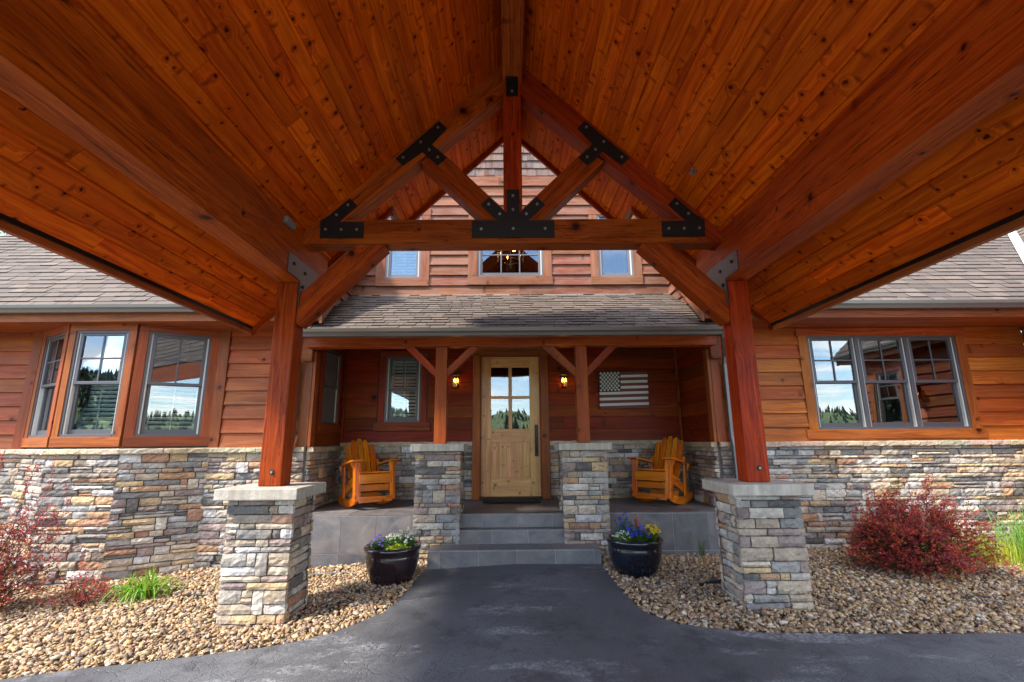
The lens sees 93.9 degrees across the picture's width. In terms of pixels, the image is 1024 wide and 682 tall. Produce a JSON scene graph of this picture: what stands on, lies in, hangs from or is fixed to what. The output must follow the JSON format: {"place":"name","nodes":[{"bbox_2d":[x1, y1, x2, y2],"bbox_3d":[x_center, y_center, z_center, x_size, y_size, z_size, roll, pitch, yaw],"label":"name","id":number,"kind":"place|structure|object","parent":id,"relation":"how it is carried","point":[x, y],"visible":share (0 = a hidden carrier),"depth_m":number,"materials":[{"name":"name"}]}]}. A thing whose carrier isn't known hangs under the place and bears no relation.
{"place":"outdoors","nodes":[
{"label":"outdoors","id":0,"kind":"place"},
{"bbox_2d":[0,564,1023,681],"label":"driveway","id":1,"kind":"structure","parent":0,"point":[546,623],"depth_m":3.06,"materials":[{"name":"grey asphalt"}]},
{"bbox_2d":[0,547,1023,679],"bbox_3d":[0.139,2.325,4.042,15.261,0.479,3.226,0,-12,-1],"label":"gravel","id":2,"kind":"structure","parent":0,"point":[899,607],"depth_m":3.83,"materials":[{"name":"beige gravel"}]},
{"bbox_2d":[20,618,52,621],"bbox_3d":[-3.966,2.340,4.010,0.302,0.028,0.038,0,-12,-1],"label":"twig","id":3,"kind":"object","parent":2,"relation":"on","point":[36,619],"visible":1,"depth_m":4.01,"materials":[{"name":"beige wood"}]},
{"bbox_2d":[0,452,73,610],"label":"barberry shrub","id":4,"kind":"object","parent":2,"relation":"on","point":[5,566],"visible":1,"depth_m":4.45,"materials":[{"name":"red plant"}]},
{"bbox_2d":[44,547,115,607],"bbox_3d":[-3.932,2.202,4.397,0.490,0.547,0.519,10,-16,-40],"label":"barberry shrub","id":5,"kind":"object","parent":2,"relation":"on","point":[94,581],"visible":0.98,"depth_m":4.39,"materials":[{"name":"red plant"}]},
{"bbox_2d":[96,561,192,609],"bbox_3d":[-3.452,2.311,4.550,0.804,0.470,0.799,-11,-16,42],"label":"daylily","id":6,"kind":"object","parent":2,"relation":"on","point":[145,589],"visible":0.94,"depth_m":4.46,"materials":[{"name":"green plant"}]},
{"bbox_2d":[182,593,205,596],"bbox_3d":[-2.943,2.364,4.445,0.256,0.030,0.044,-2,-12,6],"label":"drip hose","id":7,"kind":"object","parent":2,"relation":"on","point":[198,594],"visible":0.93,"depth_m":4.44,"materials":[{"name":"plastic"}]},
{"bbox_2d":[308,572,348,574],"bbox_3d":[-1.908,2.396,4.916,0.633,0.045,0.054,0,-12,-1],"label":"drip hose","id":8,"kind":"object","parent":2,"relation":"on","point":[328,573],"visible":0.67,"depth_m":4.90,"materials":[{"name":"plastic"}]},
{"bbox_2d":[363,540,420,586],"bbox_3d":[-1.162,2.158,4.637,0.550,0.350,0.550,0,-12,-1],"label":"flower pot","id":9,"kind":"object","parent":2,"relation":"on","point":[389,567],"visible":0.75,"depth_m":4.43,"materials":[{"name":"ceramic"}]},
{"bbox_2d":[369,534,392,549],"bbox_3d":[-1.285,1.960,4.652,0.247,0.169,0.208,0,-12,-1],"label":"lobelia","id":10,"kind":"object","parent":9,"relation":"on","point":[379,545],"visible":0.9,"depth_m":4.62,"materials":[{"name":"purple plant"}]},
{"bbox_2d":[386,533,402,547],"bbox_3d":[-1.154,1.975,4.728,0.222,0.159,0.208,-9,-15,36],"label":"alyssum","id":11,"kind":"object","parent":9,"relation":"in","point":[390,538],"visible":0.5,"depth_m":4.70,"materials":[{"name":"white plant"}]},
{"bbox_2d":[386,543,410,549],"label":"creeping greens","id":12,"kind":"object","parent":9,"relation":"in","point":[392,547],"visible":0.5,"depth_m":4.54,"materials":[{"name":"green plant"}]},
{"bbox_2d":[393,526,416,546],"bbox_3d":[-1.046,1.940,4.709,0.241,0.215,0.230,0,-12,-1],"label":"white bacopa","id":13,"kind":"object","parent":9,"relation":"in","point":[407,540],"visible":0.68,"depth_m":4.67,"materials":[{"name":"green plant"}]},
{"bbox_2d":[0,0,1023,630],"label":"porte cochere","id":14,"kind":"object","parent":2,"relation":"on","point":[188,154],"visible":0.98,"depth_m":3.50,"materials":[{"name":"brown wood"}]},
{"bbox_2d":[283,215,295,229],"bbox_3d":[-1.885,-1.003,4.059,0.038,0.060,0.160,0,-12,-1],"label":"motion sensor","id":15,"kind":"object","parent":14,"relation":"attached to","point":[289,222],"visible":1,"depth_m":4.03,"materials":[{"name":"plastic"}]},
{"bbox_2d":[689,167,696,174],"bbox_3d":[1.541,-1.448,4.077,0.067,0.067,0.056,0,-12,-1],"label":"sprinkler head","id":16,"kind":"object","parent":14,"relation":"attached to","point":[693,170],"visible":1,"depth_m":4.07},
{"bbox_2d":[0,144,1023,589],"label":"house","id":17,"kind":"structure","parent":2,"relation":"on","point":[140,412],"depth_m":5.89,"materials":[{"name":"wood"}]},
{"bbox_2d":[21,324,122,446],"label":"window","id":18,"kind":"structure","parent":17,"relation":"in","point":[40,420],"depth_m":5.83,"materials":[{"name":"brown wood"}]},
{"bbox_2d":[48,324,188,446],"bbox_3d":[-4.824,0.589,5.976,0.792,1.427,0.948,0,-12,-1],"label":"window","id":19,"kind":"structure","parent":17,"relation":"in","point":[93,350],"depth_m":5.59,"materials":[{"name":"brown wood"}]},
{"bbox_2d":[122,324,221,446],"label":"window","id":20,"kind":"structure","parent":17,"relation":"in","point":[195,410],"depth_m":5.78,"materials":[{"name":"brown wood"}]},
{"bbox_2d":[316,349,343,431],"bbox_3d":[-2.510,0.627,6.542,0.118,1.200,0.750,0,-12,-1],"label":"window","id":21,"kind":"structure","parent":17,"relation":"in","point":[334,426],"depth_m":6.61,"materials":[{"name":"brown wood"}]},
{"bbox_2d":[337,438,399,506],"bbox_3d":[-1.904,1.705,6.243,0.640,0.854,0.771,8,-15,-36],"label":"rocking chair","id":22,"kind":"object","parent":17,"relation":"on","point":[358,475],"visible":1,"depth_m":6.08,"materials":[{"name":"brown wood"}]},
{"bbox_2d":[373,351,429,430],"bbox_3d":[-1.611,0.812,7.456,0.828,1.180,0.848,0,-12,-1],"label":"window","id":23,"kind":"structure","parent":17,"relation":"in","point":[403,380],"depth_m":7.11,"materials":[{"name":"brown wood"}]},
{"bbox_2d":[375,208,430,286],"bbox_3d":[-1.711,-1.318,8.312,0.830,1.298,1.648,0,-12,-1],"label":"window","id":24,"kind":"structure","parent":17,"relation":"in","point":[399,268],"depth_m":7.47,"materials":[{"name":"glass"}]},
{"bbox_2d":[451,371,460,388],"bbox_3d":[-0.821,0.578,7.020,0.129,0.267,0.150,0,-12,-1],"label":"wall lantern","id":25,"kind":"object","parent":17,"relation":"attached to","point":[456,375],"depth_m":7.00,"materials":[{"name":"brown metal"}]},
{"bbox_2d":[467,208,552,285],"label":"window","id":26,"kind":"structure","parent":17,"relation":"in","point":[484,268],"depth_m":7.49,"materials":[{"name":"wood"}]},
{"bbox_2d":[497,251,523,267],"bbox_3d":[-0.028,-1.637,8.263,0.461,0.800,0.464,0,-12,-1],"label":"chandelier","id":27,"kind":"object","parent":17,"relation":"hanging from","point":[510,257],"visible":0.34,"depth_m":8.20,"materials":[{"name":"metal"}]},
{"bbox_2d":[481,357,540,496],"bbox_3d":[-0.021,1.225,6.999,0.859,2.016,0.107,0,-12,-1],"label":"door","id":28,"kind":"structure","parent":17,"relation":"in","point":[510,458],"depth_m":6.96,"materials":[{"name":"brown wood"}]},
{"bbox_2d":[559,371,568,388],"bbox_3d":[0.767,0.573,7.033,0.129,0.267,0.150,0,-12,-1],"label":"wall lantern","id":29,"kind":"object","parent":17,"relation":"attached to","point":[563,374],"depth_m":7.01,"materials":[{"name":"brown metal"}]},
{"bbox_2d":[588,208,642,284],"bbox_3d":[1.622,-1.342,8.343,0.802,1.290,1.648,0,-12,-1],"label":"window","id":30,"kind":"structure","parent":17,"relation":"in","point":[608,267],"depth_m":7.51,"materials":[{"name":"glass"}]},
{"bbox_2d":[598,372,648,408],"bbox_3d":[1.648,0.723,7.051,0.732,0.550,0.037,0,-12,-1],"label":"wooden flag","id":31,"kind":"object","parent":17,"relation":"attached to","point":[611,384],"visible":1,"depth_m":7.04,"materials":[{"name":"wood"}]},
{"bbox_2d":[626,436,692,503],"bbox_3d":[1.972,1.685,6.292,0.640,0.854,0.771,-11,-16,40],"label":"rocking chair","id":32,"kind":"object","parent":17,"relation":"on","point":[667,475],"visible":1,"depth_m":6.15,"materials":[{"name":"brown wood"}]},
{"bbox_2d":[794,327,987,438],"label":"window","id":33,"kind":"structure","parent":17,"relation":"in","point":[859,383],"depth_m":6.11,"materials":[{"name":"glass"}]},
{"bbox_2d":[606,533,662,579],"bbox_3d":[1.202,2.098,4.668,0.550,0.350,0.550,0,-12,-1],"label":"flower pot","id":34,"kind":"object","parent":2,"relation":"on","point":[636,560],"visible":0.72,"depth_m":4.46,"materials":[{"name":"ceramic"}]},
{"bbox_2d":[611,530,633,541],"bbox_3d":[1.081,1.907,4.644,0.220,0.137,0.210,7,-14,-33],"label":"alyssum","id":35,"kind":"object","parent":34,"relation":"on","point":[622,537],"visible":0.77,"depth_m":4.61,"materials":[{"name":"white plant"}]},
{"bbox_2d":[614,511,633,534],"bbox_3d":[1.130,1.861,4.819,0.202,0.285,0.214,0,-12,-1],"label":"lobelia","id":36,"kind":"object","parent":34,"relation":"on","point":[622,526],"visible":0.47,"depth_m":4.82,"materials":[{"name":"blue plant"}]},
{"bbox_2d":[624,524,652,541],"bbox_3d":[1.231,1.872,4.647,0.290,0.197,0.238,0,-12,-1],"label":"lobelia","id":37,"kind":"object","parent":34,"relation":"on","point":[638,535],"visible":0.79,"depth_m":4.61,"materials":[{"name":"blue plant"}]},
{"bbox_2d":[641,524,660,541],"bbox_3d":[1.368,1.894,4.718,0.197,0.174,0.184,0,-12,-1],"label":"viola","id":38,"kind":"object","parent":34,"relation":"on","point":[653,534],"visible":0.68,"depth_m":4.68,"materials":[{"name":"yellow plant"}]},
{"bbox_2d":[659,579,696,582],"bbox_3d":[1.492,2.168,4.331,0.336,0.020,0.014,-4,-12,16],"label":"twig","id":39,"kind":"object","parent":2,"relation":"on","point":[677,579],"visible":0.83,"depth_m":4.33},
{"bbox_2d":[691,536,707,555],"bbox_3d":[2.101,2.279,5.287,0.203,0.220,0.267,0,-12,-1],"label":"weed","id":40,"kind":"object","parent":2,"relation":"on","point":[702,550],"visible":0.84,"depth_m":5.29,"materials":[{"name":"green plant"}]},
{"bbox_2d":[699,579,721,585],"bbox_3d":[1.815,2.170,4.301,0.353,0.043,0.031,4,-13,-20],"label":"drip hose","id":41,"kind":"object","parent":2,"relation":"on","point":[711,581],"visible":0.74,"depth_m":4.28,"materials":[{"name":"plastic"}]},
{"bbox_2d":[843,471,1018,582],"bbox_3d":[4.038,1.803,4.725,1.516,1.032,1.129,0,-12,-1],"label":"barberry shrub","id":42,"kind":"object","parent":2,"relation":"on","point":[907,541],"visible":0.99,"depth_m":4.60,"materials":[{"name":"red plant"}]},
{"bbox_2d":[952,595,999,599],"bbox_3d":[3.786,2.107,3.914,0.404,0.043,0.046,0,-12,-1],"label":"drip hose","id":43,"kind":"object","parent":2,"relation":"on","point":[970,596],"visible":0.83,"depth_m":3.92,"materials":[{"name":"plastic"}]},
{"bbox_2d":[954,529,1023,570],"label":"grass","id":44,"kind":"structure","parent":2,"relation":"on","point":[1007,552],"depth_m":4.99,"materials":[{"name":"green plant"}]},
{"bbox_2d":[969,500,1023,566],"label":"ornamental grass","id":45,"kind":"object","parent":2,"relation":"on","point":[1019,538],"depth_m":5.13,"materials":[{"name":"green plant"}]},
{"bbox_2d":[1001,553,1022,571],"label":"grass","id":46,"kind":"structure","parent":2,"relation":"on","point":[1015,562],"depth_m":4.84,"materials":[{"name":"green plant"}]},
{"bbox_2d":[483,498,540,502],"bbox_3d":[-0.004,2.164,6.484,0.770,0.012,0.340,0,-12,-1],"label":"door mat","id":47,"kind":"object","parent":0,"point":[510,500],"depth_m":6.43,"materials":[{"name":"rubber"}]}
]}

